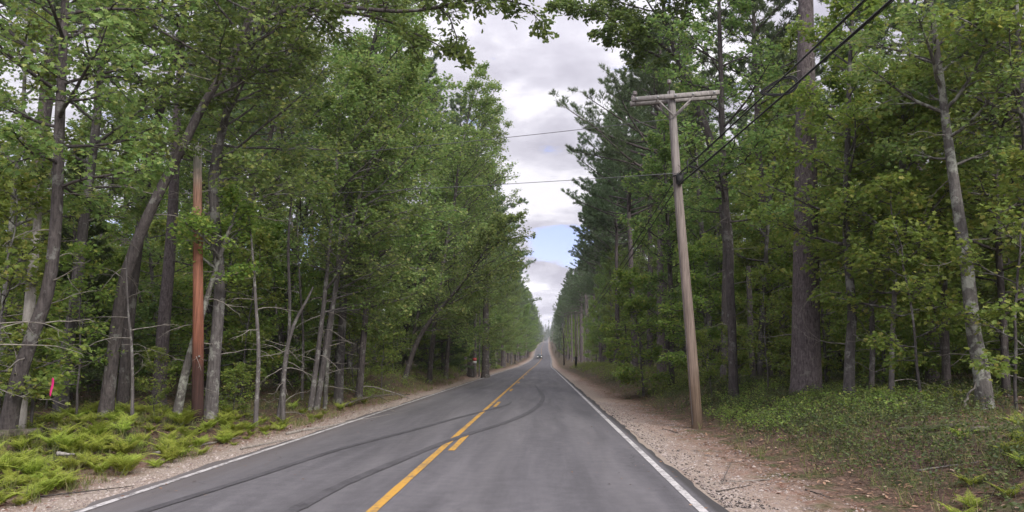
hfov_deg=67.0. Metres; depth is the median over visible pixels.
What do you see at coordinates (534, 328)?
maple tree
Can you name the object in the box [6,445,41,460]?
fern
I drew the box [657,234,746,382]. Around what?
maple tree
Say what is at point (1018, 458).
fern
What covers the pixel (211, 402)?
maple tree
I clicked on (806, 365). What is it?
white pine
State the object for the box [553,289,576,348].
white pine
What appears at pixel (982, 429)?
fallen log
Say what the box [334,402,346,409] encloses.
fern
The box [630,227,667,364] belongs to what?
maple tree
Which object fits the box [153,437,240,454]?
fallen branch
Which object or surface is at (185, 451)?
fern
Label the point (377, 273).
maple tree
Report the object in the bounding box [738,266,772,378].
dead tree
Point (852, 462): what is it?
grass
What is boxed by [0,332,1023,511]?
ground
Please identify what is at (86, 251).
maple sapling
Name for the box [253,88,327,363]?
white pine
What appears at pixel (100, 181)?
maple tree
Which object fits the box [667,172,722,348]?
maple tree
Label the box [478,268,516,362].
maple tree
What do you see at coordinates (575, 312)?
utility pole
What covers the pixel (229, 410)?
fern
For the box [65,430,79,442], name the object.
fern
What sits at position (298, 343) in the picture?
maple sapling
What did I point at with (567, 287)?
white pine
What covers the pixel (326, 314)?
maple tree
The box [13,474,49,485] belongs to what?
fern
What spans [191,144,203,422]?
utility pole
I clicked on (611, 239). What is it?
white pine
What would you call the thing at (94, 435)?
fern
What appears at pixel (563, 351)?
utility pole
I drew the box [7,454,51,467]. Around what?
fern
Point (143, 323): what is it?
maple sapling
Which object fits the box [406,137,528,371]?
white pine
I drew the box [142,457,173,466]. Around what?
fern
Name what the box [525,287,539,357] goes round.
white pine
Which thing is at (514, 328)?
maple tree
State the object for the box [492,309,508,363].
maple tree
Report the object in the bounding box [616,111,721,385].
maple tree
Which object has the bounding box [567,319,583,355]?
maple tree
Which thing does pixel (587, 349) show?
maple sapling
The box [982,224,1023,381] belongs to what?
maple tree
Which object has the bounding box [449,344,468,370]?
maple sapling
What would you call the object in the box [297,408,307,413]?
fern
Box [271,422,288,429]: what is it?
fern
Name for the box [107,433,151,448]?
fern
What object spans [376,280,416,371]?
maple sapling
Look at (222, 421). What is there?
fern
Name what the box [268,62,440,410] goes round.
maple tree
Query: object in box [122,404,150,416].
fern
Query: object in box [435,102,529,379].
maple tree
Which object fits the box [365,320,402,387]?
maple sapling
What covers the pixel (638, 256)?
maple tree
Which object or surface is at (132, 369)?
dead tree
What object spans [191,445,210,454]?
fern
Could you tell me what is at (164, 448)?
fern
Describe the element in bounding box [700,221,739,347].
maple tree
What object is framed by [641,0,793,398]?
maple tree
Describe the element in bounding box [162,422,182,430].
fern
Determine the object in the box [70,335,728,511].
road
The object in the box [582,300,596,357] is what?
maple tree
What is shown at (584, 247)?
white pine
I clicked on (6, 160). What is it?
maple tree
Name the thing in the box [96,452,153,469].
fern
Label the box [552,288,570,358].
white pine
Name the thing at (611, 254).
maple tree
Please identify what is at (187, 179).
maple tree
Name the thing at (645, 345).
maple tree
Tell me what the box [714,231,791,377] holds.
maple tree
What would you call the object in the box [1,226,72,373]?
maple tree
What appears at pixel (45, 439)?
fern
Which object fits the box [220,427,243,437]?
fern
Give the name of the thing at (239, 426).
fern
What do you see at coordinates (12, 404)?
maple tree
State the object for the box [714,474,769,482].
fallen branch
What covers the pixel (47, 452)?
fern
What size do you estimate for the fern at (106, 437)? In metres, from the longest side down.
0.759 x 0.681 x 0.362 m
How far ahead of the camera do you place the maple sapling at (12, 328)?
19.90 m
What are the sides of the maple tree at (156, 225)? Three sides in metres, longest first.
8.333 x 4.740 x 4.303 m
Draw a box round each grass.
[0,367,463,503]
[614,373,1023,511]
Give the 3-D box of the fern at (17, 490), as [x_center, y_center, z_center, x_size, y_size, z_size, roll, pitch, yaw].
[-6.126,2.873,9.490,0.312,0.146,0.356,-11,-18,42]
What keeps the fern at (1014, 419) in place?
on the ground at (592, 391)
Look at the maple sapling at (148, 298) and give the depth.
40.95 m
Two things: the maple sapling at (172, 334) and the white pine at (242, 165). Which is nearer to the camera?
the maple sapling at (172, 334)
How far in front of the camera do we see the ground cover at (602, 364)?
50.11 m
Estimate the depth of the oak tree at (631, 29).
27.39 m
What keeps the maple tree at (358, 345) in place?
on the ground at (592, 391)
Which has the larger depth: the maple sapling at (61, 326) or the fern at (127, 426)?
the maple sapling at (61, 326)
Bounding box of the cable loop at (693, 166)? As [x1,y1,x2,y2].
[686,158,704,172]
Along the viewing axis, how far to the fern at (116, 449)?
12.91 m
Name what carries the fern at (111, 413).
on the ground at (592, 391)
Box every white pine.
[0,0,168,356]
[0,0,188,331]
[99,0,316,406]
[143,5,274,343]
[148,69,244,319]
[156,142,226,216]
[206,78,295,364]
[217,1,331,366]
[224,73,311,213]
[245,86,329,292]
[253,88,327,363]
[292,197,322,243]
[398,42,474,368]
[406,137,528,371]
[425,92,492,365]
[463,163,516,377]
[489,209,535,368]
[501,234,528,366]
[505,258,541,365]
[507,277,527,362]
[517,276,532,361]
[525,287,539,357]
[548,11,749,374]
[552,272,572,359]
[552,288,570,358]
[552,298,565,329]
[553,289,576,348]
[555,296,564,342]
[556,270,575,361]
[559,266,584,338]
[561,92,672,368]
[562,273,591,362]
[563,234,592,362]
[563,293,589,361]
[565,279,590,361]
[567,192,624,361]
[569,272,592,361]
[570,184,645,360]
[571,158,652,365]
[571,182,624,363]
[574,253,595,360]
[574,259,594,360]
[577,250,600,294]
[578,265,598,360]
[581,254,606,357]
[583,173,646,364]
[595,202,657,360]
[598,33,680,367]
[604,52,735,368]
[606,158,654,349]
[618,200,657,295]
[668,0,840,376]
[727,37,822,177]
[728,109,753,241]
[754,64,843,178]
[760,0,837,397]
[794,0,1022,384]
[895,0,1001,371]
[978,84,1023,294]
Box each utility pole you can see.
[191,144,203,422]
[563,333,564,365]
[568,311,582,367]
[630,79,719,428]
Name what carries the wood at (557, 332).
on the ground at (592, 391)
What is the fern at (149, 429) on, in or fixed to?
on the ground at (592, 391)
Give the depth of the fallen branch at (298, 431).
18.10 m
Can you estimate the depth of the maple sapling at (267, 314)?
41.32 m
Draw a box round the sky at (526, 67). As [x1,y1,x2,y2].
[0,0,1022,329]
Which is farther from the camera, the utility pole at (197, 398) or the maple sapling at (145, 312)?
the maple sapling at (145, 312)
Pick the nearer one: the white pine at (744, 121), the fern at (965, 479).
the fern at (965, 479)
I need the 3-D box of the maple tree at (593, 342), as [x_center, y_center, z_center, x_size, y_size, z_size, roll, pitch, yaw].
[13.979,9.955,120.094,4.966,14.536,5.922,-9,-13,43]
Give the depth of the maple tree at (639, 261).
63.19 m
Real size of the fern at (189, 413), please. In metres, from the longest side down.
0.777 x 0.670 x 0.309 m
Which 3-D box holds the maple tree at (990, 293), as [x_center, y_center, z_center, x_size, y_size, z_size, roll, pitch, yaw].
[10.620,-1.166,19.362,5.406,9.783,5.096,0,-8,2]
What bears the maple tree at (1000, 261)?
on the ground at (592, 391)
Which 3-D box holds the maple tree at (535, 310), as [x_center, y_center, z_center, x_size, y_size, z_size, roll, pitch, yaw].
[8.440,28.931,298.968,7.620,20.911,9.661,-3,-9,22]
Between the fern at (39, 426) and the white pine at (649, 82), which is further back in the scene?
the white pine at (649, 82)
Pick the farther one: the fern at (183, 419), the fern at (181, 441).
the fern at (183, 419)
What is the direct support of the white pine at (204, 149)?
on the ground at (592, 391)
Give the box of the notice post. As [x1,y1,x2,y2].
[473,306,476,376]
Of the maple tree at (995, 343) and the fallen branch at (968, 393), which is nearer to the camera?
the fallen branch at (968, 393)
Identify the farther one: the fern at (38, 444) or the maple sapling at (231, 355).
the maple sapling at (231, 355)
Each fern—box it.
[0,447,19,457]
[0,453,36,471]
[0,466,23,478]
[0,474,29,487]
[0,485,26,495]
[0,490,23,503]
[3,432,44,450]
[3,452,53,475]
[5,480,45,499]
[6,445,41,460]
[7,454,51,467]
[9,492,32,504]
[11,474,35,485]
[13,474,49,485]
[14,472,73,494]
[20,475,46,490]
[23,460,61,472]
[26,439,49,450]
[27,421,45,427]
[28,414,50,423]
[31,427,47,439]
[31,427,73,447]
[32,463,68,478]
[33,453,61,465]
[33,460,85,478]
[33,469,56,481]
[37,447,55,454]
[38,423,72,434]
[38,462,86,489]
[42,411,68,422]
[47,420,87,437]
[47,431,89,450]
[51,416,80,425]
[51,455,91,470]
[53,439,95,455]
[57,406,75,414]
[60,407,90,418]
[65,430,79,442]
[65,435,110,453]
[66,412,93,424]
[66,430,93,442]
[68,455,89,466]
[72,451,99,464]
[73,416,119,439]
[74,408,91,416]
[76,450,106,468]
[79,400,97,414]
[81,411,105,421]
[81,458,113,473]
[83,401,98,409]
[84,418,117,430]
[84,432,122,447]
[89,429,113,440]
[94,453,128,468]
[96,442,109,452]
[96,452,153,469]
[96,453,149,475]
[102,410,121,415]
[104,409,124,420]
[105,418,137,434]
[105,434,144,455]
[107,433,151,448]
[112,412,139,424]
[115,402,129,410]
[117,409,142,420]
[120,401,143,412]
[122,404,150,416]
[129,417,150,425]
[130,428,159,441]
[140,437,190,455]
[141,423,159,431]
[142,402,160,410]
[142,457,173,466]
[144,457,163,463]
[145,443,189,462]
[147,414,168,423]
[152,435,180,446]
[156,407,170,415]
[157,426,182,437]
[161,429,198,448]
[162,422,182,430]
[164,409,190,417]
[164,412,184,423]
[166,411,199,425]
[167,441,201,456]
[170,408,203,418]
[171,426,200,439]
[183,432,211,447]
[186,419,216,431]
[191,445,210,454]
[210,413,235,425]
[213,426,242,442]
[213,430,234,442]
[217,410,233,419]
[219,423,238,431]
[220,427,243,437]
[221,405,244,414]
[225,419,251,430]
[230,409,246,419]
[236,420,260,429]
[256,423,274,431]
[258,413,271,422]
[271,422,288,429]
[273,419,294,426]
[287,400,298,407]
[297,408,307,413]
[306,411,320,418]
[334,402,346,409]
[933,499,978,511]
[942,423,976,439]
[951,488,992,507]
[953,472,986,484]
[984,481,1023,496]
[990,440,1023,454]
[995,411,1023,423]
[998,428,1023,443]
[1004,448,1023,466]
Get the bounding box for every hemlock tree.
[6,147,144,405]
[222,177,318,378]
[330,336,375,367]
[369,307,404,364]
[370,252,437,366]
[414,292,473,373]
[450,317,492,364]
[478,323,500,368]
[1010,335,1023,367]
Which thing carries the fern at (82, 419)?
on the ground at (592, 391)
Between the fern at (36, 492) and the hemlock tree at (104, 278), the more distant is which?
the hemlock tree at (104, 278)
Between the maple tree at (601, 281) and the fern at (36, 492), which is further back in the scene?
the maple tree at (601, 281)
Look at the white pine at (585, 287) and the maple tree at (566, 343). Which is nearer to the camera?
the white pine at (585, 287)
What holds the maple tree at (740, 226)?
on the ground at (592, 391)
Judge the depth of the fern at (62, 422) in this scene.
14.67 m
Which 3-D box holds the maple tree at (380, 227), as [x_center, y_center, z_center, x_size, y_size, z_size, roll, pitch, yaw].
[-4.730,-0.947,25.204,4.195,12.399,5.010,0,-8,2]
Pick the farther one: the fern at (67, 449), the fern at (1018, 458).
the fern at (67, 449)
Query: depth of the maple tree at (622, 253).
76.08 m
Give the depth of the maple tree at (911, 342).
35.15 m
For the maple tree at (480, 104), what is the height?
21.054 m
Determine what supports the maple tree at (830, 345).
on the ground at (592, 391)
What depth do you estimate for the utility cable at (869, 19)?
11.65 m
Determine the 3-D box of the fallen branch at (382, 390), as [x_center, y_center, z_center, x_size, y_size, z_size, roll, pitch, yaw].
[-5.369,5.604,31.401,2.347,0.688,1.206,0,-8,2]
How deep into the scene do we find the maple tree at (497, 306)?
104.09 m
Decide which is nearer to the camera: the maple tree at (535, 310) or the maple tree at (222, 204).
the maple tree at (222, 204)
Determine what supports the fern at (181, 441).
on the ground at (592, 391)
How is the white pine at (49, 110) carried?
on the ground at (592, 391)
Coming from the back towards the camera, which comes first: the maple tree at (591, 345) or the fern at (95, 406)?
the maple tree at (591, 345)
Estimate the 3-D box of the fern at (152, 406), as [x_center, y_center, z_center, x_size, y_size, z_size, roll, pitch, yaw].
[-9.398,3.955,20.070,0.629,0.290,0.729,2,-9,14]
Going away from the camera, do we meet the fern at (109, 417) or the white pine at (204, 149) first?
the fern at (109, 417)
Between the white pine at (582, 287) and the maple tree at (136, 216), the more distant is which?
the white pine at (582, 287)
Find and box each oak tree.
[84,0,562,415]
[545,0,742,382]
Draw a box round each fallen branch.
[37,486,130,497]
[49,508,73,511]
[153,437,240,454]
[240,439,286,449]
[285,406,400,434]
[349,386,409,398]
[708,461,752,482]
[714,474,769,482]
[716,484,752,491]
[805,489,833,498]
[917,457,977,471]
[964,381,975,408]
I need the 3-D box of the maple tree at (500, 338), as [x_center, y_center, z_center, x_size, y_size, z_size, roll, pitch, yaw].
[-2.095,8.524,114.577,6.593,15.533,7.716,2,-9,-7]
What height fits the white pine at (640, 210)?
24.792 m
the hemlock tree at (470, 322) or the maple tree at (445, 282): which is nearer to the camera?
the maple tree at (445, 282)
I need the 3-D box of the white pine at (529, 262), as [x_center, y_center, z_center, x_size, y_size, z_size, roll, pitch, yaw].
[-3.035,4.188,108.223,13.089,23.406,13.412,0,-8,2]
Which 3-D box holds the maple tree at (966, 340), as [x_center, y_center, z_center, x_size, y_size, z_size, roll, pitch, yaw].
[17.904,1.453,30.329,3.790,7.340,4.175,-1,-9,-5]
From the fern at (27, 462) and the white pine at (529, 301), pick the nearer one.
the fern at (27, 462)
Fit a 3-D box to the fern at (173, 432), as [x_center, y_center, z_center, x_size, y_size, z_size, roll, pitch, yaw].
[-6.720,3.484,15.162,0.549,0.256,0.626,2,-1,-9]
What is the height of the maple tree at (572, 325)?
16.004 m
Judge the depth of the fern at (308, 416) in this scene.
20.93 m
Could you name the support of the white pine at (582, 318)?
on the ground at (592, 391)
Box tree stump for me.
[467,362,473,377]
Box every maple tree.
[0,0,203,440]
[0,0,204,413]
[0,53,25,236]
[0,115,11,218]
[0,155,55,394]
[0,164,44,290]
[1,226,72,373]
[3,127,66,230]
[42,123,140,365]
[56,234,141,391]
[60,102,116,364]
[62,218,147,358]
[64,117,120,241]
[78,50,162,300]
[79,0,269,411]
[96,102,208,357]
[97,213,185,362]
[110,127,167,361]
[120,21,297,392]
[135,266,192,372]
[136,0,357,418]
[137,262,190,359]
[141,166,192,363]
[148,261,212,362]
[155,208,289,402]
[183,0,381,358]
[183,158,238,261]
[184,167,226,322]
[208,161,264,362]
[230,214,322,388]
[238,29,394,385]
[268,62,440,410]
[274,174,320,367]
[276,271,315,367]
[287,102,400,381]
[292,289,346,367]
[294,56,424,408]
[298,196,357,354]
[304,49,439,409]
[305,0,470,403]
[305,41,440,372]
[306,1,461,381]
[317,211,386,372]
[318,105,429,346]
[329,269,386,370]
[330,53,467,397]
[332,247,388,369]
[370,241,407,368]
[385,135,490,369]
[387,112,479,366]
[394,158,486,358]
[395,163,482,368]
[399,208,535,377]
[413,185,489,366]
[415,60,533,382]
[420,167,503,348]
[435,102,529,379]
[455,214,513,345]
[462,275,512,355]
[468,215,503,376]
[471,275,500,324]
[478,244,516,339]
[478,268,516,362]
[481,275,517,363]
[492,262,529,358]
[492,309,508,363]
[495,290,511,364]
[498,295,519,366]
[505,301,522,354]
[506,295,519,352]
[513,287,535,353]
[513,303,535,363]
[525,317,541,355]
[527,304,543,356]
[528,316,538,351]
[562,318,574,359]
[564,311,579,359]
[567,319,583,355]
[568,308,579,359]
[568,319,583,360]
[573,317,585,354]
[582,243,622,363]
[582,296,614,359]
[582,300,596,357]
[582,300,598,361]
[584,296,596,350]
[587,298,607,354]
[592,245,629,363]
[598,261,681,395]
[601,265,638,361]
[601,285,638,363]
[608,256,637,357]
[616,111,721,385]
[617,187,656,365]
[628,184,675,337]
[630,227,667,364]
[633,179,688,329]
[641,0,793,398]
[643,234,681,347]
[644,150,717,371]
[644,244,683,367]
[648,145,730,363]
[656,255,684,355]
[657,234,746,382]
[658,74,758,368]
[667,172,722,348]
[676,131,747,369]
[688,123,759,370]
[696,96,795,377]
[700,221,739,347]
[710,95,794,347]
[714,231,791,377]
[717,226,775,369]
[733,117,779,328]
[734,115,820,343]
[736,30,836,377]
[736,36,822,373]
[737,0,926,397]
[761,154,897,384]
[772,128,868,372]
[778,118,937,391]
[785,261,868,373]
[789,12,897,373]
[791,265,868,365]
[796,64,989,394]
[815,34,1023,392]
[818,50,920,379]
[821,214,958,389]
[855,166,968,380]
[856,302,913,372]
[881,0,1023,345]
[889,0,1023,396]
[897,277,976,365]
[917,204,1023,380]
[928,162,1023,379]
[936,265,1017,367]
[948,219,1023,380]
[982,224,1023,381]
[983,199,1023,360]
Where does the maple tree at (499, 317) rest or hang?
on the ground at (592, 391)
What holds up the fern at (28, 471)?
on the ground at (592, 391)
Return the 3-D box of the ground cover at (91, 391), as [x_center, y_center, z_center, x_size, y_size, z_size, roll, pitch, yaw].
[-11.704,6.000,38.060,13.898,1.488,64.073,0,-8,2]
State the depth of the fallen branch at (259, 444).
14.63 m
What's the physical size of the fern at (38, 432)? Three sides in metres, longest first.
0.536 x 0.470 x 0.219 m
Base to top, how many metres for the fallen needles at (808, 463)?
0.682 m
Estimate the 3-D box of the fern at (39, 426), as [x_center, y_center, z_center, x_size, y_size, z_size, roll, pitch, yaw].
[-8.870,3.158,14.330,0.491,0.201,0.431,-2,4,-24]
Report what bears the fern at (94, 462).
on the ground at (592, 391)
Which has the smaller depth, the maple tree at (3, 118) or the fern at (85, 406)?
the fern at (85, 406)
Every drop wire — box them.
[95,118,673,170]
[124,173,675,200]
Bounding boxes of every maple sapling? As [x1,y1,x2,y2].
[0,168,70,404]
[0,242,99,426]
[2,300,53,406]
[6,281,90,407]
[42,239,123,414]
[77,288,148,373]
[81,282,158,387]
[134,345,175,411]
[136,271,160,370]
[143,277,192,375]
[188,329,241,382]
[204,229,287,402]
[219,362,260,413]
[224,328,248,370]
[248,276,293,364]
[250,269,299,366]
[331,299,373,392]
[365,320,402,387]
[365,329,394,366]
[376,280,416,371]
[377,293,411,368]
[416,331,441,365]
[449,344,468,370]
[450,334,471,369]
[584,333,595,360]
[685,329,727,396]
[710,321,758,383]
[736,264,790,386]
[842,305,929,384]
[851,166,965,391]
[903,281,967,376]
[941,143,1023,414]
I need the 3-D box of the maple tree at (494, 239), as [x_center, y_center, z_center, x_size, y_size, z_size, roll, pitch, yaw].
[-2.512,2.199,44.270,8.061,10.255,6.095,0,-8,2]
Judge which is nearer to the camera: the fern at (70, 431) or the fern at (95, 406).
the fern at (70, 431)
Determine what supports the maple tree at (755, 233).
on the ground at (592, 391)
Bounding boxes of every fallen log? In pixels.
[0,427,61,439]
[897,419,969,433]
[971,425,1019,433]
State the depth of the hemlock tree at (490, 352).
101.61 m
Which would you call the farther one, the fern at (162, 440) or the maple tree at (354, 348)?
the maple tree at (354, 348)
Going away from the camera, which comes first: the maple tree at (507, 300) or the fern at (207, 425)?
the fern at (207, 425)
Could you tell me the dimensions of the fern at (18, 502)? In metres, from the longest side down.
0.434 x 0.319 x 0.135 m
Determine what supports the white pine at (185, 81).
on the ground at (592, 391)
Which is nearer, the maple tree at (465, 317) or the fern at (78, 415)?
the fern at (78, 415)
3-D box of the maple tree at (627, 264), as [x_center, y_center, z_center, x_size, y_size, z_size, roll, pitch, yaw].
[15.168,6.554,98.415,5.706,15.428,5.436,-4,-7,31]
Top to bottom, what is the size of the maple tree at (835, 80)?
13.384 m
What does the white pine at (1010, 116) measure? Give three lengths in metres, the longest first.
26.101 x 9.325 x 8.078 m
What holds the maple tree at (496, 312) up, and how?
on the ground at (592, 391)
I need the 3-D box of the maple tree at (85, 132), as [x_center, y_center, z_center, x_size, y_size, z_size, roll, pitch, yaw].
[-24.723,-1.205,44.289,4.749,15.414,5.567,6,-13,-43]
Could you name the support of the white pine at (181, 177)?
on the ground at (592, 391)
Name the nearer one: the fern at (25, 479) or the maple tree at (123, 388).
the fern at (25, 479)
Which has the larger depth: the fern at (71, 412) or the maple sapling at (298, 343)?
the maple sapling at (298, 343)
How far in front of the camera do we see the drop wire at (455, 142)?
21.15 m
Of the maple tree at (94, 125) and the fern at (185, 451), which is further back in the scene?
the maple tree at (94, 125)
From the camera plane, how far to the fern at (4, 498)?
8.84 m
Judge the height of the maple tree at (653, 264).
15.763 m
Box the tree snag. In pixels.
[1,197,96,428]
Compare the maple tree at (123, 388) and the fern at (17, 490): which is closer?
the fern at (17, 490)
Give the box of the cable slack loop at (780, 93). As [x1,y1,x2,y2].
[760,75,798,95]
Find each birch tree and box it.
[0,0,86,409]
[160,178,264,414]
[825,0,1023,408]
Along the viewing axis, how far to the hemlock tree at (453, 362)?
60.57 m
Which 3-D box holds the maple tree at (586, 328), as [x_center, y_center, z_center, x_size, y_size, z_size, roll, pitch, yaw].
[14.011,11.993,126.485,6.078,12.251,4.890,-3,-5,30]
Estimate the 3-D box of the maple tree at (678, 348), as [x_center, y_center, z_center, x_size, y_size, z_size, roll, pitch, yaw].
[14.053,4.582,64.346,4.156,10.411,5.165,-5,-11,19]
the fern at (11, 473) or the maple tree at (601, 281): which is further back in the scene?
the maple tree at (601, 281)
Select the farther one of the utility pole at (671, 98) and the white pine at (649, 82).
the white pine at (649, 82)
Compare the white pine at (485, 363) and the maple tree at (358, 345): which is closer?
the maple tree at (358, 345)
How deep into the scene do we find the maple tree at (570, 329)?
223.53 m
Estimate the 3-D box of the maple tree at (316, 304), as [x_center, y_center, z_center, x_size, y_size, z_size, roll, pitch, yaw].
[-8.119,-2.022,33.365,6.707,15.802,7.849,-3,-8,23]
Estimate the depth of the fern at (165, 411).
18.15 m
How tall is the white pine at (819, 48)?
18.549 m
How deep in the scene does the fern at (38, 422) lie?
15.10 m
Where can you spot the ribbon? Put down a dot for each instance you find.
(52, 385)
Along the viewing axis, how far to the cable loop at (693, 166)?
17.86 m
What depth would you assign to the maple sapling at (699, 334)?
24.98 m
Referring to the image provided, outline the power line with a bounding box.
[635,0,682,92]
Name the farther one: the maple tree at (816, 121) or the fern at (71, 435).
the maple tree at (816, 121)
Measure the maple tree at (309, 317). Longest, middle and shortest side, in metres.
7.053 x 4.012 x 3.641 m
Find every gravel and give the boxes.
[0,395,424,511]
[597,402,868,511]
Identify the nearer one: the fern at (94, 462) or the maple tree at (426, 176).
the fern at (94, 462)
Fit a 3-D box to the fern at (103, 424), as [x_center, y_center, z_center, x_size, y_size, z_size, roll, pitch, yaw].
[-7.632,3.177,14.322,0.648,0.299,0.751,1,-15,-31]
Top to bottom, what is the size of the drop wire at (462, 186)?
0.340 m
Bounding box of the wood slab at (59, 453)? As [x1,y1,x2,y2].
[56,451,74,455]
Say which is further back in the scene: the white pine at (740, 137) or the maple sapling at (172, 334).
the white pine at (740, 137)
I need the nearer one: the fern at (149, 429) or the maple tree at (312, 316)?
the fern at (149, 429)
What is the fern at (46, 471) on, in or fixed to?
on the ground at (592, 391)
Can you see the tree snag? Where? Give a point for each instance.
(29, 303)
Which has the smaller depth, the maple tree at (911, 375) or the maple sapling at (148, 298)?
the maple tree at (911, 375)
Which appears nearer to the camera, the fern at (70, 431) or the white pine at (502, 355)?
the fern at (70, 431)
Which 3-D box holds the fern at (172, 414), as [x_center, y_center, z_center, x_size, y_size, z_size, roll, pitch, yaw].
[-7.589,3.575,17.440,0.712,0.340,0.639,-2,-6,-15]
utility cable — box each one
[576,0,866,323]
[578,0,893,325]
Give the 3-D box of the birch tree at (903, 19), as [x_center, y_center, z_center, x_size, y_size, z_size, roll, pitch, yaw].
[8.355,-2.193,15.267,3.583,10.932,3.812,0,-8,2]
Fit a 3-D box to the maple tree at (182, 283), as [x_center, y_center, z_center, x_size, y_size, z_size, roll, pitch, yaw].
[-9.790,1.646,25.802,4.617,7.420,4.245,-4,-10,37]
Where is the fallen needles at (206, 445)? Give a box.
[0,382,446,511]
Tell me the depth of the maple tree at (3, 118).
37.54 m
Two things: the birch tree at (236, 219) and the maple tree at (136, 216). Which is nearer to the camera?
the birch tree at (236, 219)
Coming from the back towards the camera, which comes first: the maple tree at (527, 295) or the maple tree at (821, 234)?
the maple tree at (527, 295)
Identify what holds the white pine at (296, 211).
on the ground at (592, 391)
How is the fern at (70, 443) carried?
on the ground at (592, 391)
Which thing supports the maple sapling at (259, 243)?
on the ground at (592, 391)
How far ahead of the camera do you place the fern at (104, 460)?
11.77 m
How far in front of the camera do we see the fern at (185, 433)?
15.34 m
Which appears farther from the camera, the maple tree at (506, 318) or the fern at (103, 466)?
the maple tree at (506, 318)
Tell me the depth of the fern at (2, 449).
11.43 m
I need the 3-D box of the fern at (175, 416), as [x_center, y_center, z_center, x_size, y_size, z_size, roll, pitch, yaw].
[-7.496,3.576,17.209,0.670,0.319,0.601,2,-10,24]
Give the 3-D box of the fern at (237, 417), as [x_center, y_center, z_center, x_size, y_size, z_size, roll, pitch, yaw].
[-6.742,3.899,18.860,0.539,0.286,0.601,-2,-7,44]
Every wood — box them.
[1,209,436,360]
[528,303,591,354]
[587,84,1021,366]
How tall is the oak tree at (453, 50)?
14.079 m
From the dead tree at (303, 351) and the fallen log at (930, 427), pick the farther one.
the dead tree at (303, 351)
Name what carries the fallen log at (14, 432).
on the ground at (592, 391)
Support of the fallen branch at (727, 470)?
on the ground at (592, 391)
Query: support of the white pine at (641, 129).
on the ground at (592, 391)
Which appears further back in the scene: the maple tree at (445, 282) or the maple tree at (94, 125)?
the maple tree at (445, 282)
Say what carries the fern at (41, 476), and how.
on the ground at (592, 391)
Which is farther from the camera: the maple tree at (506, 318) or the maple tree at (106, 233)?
the maple tree at (506, 318)
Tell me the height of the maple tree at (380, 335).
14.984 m
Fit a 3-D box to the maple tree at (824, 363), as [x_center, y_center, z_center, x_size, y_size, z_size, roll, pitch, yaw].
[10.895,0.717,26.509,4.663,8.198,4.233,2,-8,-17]
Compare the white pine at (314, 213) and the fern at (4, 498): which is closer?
the fern at (4, 498)
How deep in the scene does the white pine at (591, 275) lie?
122.91 m
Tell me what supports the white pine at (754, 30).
on the ground at (592, 391)
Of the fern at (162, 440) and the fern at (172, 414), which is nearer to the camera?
the fern at (162, 440)
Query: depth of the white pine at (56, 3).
25.40 m
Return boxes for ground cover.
[0,363,463,477]
[260,361,503,398]
[569,360,776,397]
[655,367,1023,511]
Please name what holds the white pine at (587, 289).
on the ground at (592, 391)
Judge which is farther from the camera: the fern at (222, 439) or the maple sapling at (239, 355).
the maple sapling at (239, 355)
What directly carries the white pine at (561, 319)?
on the ground at (592, 391)
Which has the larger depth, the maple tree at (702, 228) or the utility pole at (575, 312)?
the utility pole at (575, 312)
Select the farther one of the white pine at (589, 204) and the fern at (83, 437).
the white pine at (589, 204)
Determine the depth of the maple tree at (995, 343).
23.37 m
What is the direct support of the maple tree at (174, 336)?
on the ground at (592, 391)
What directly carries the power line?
attached to the utility pole at (671, 98)
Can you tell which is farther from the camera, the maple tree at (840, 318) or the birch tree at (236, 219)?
the maple tree at (840, 318)
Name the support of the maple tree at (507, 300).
on the ground at (592, 391)
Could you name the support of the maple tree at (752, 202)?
on the ground at (592, 391)
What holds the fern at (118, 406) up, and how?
on the ground at (592, 391)
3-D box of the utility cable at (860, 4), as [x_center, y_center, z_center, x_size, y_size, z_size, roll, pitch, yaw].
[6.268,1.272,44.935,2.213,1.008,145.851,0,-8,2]
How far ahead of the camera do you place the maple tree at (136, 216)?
49.64 m
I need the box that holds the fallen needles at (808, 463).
[604,386,1020,511]
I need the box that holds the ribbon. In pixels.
[50,378,53,395]
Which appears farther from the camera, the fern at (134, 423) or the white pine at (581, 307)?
the white pine at (581, 307)
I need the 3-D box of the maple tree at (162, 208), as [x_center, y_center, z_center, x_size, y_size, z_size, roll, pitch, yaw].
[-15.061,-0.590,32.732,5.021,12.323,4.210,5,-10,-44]
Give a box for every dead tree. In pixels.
[0,287,81,397]
[77,256,179,415]
[221,195,297,425]
[260,198,317,416]
[260,287,313,421]
[272,219,338,399]
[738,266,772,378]
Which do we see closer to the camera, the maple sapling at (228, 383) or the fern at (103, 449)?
the fern at (103, 449)
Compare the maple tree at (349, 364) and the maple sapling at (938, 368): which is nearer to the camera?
the maple sapling at (938, 368)
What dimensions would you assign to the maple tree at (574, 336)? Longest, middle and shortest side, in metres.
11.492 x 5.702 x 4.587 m
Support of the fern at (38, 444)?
on the ground at (592, 391)
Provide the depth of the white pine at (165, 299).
22.97 m
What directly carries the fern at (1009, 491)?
on the ground at (592, 391)
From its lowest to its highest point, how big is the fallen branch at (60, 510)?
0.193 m

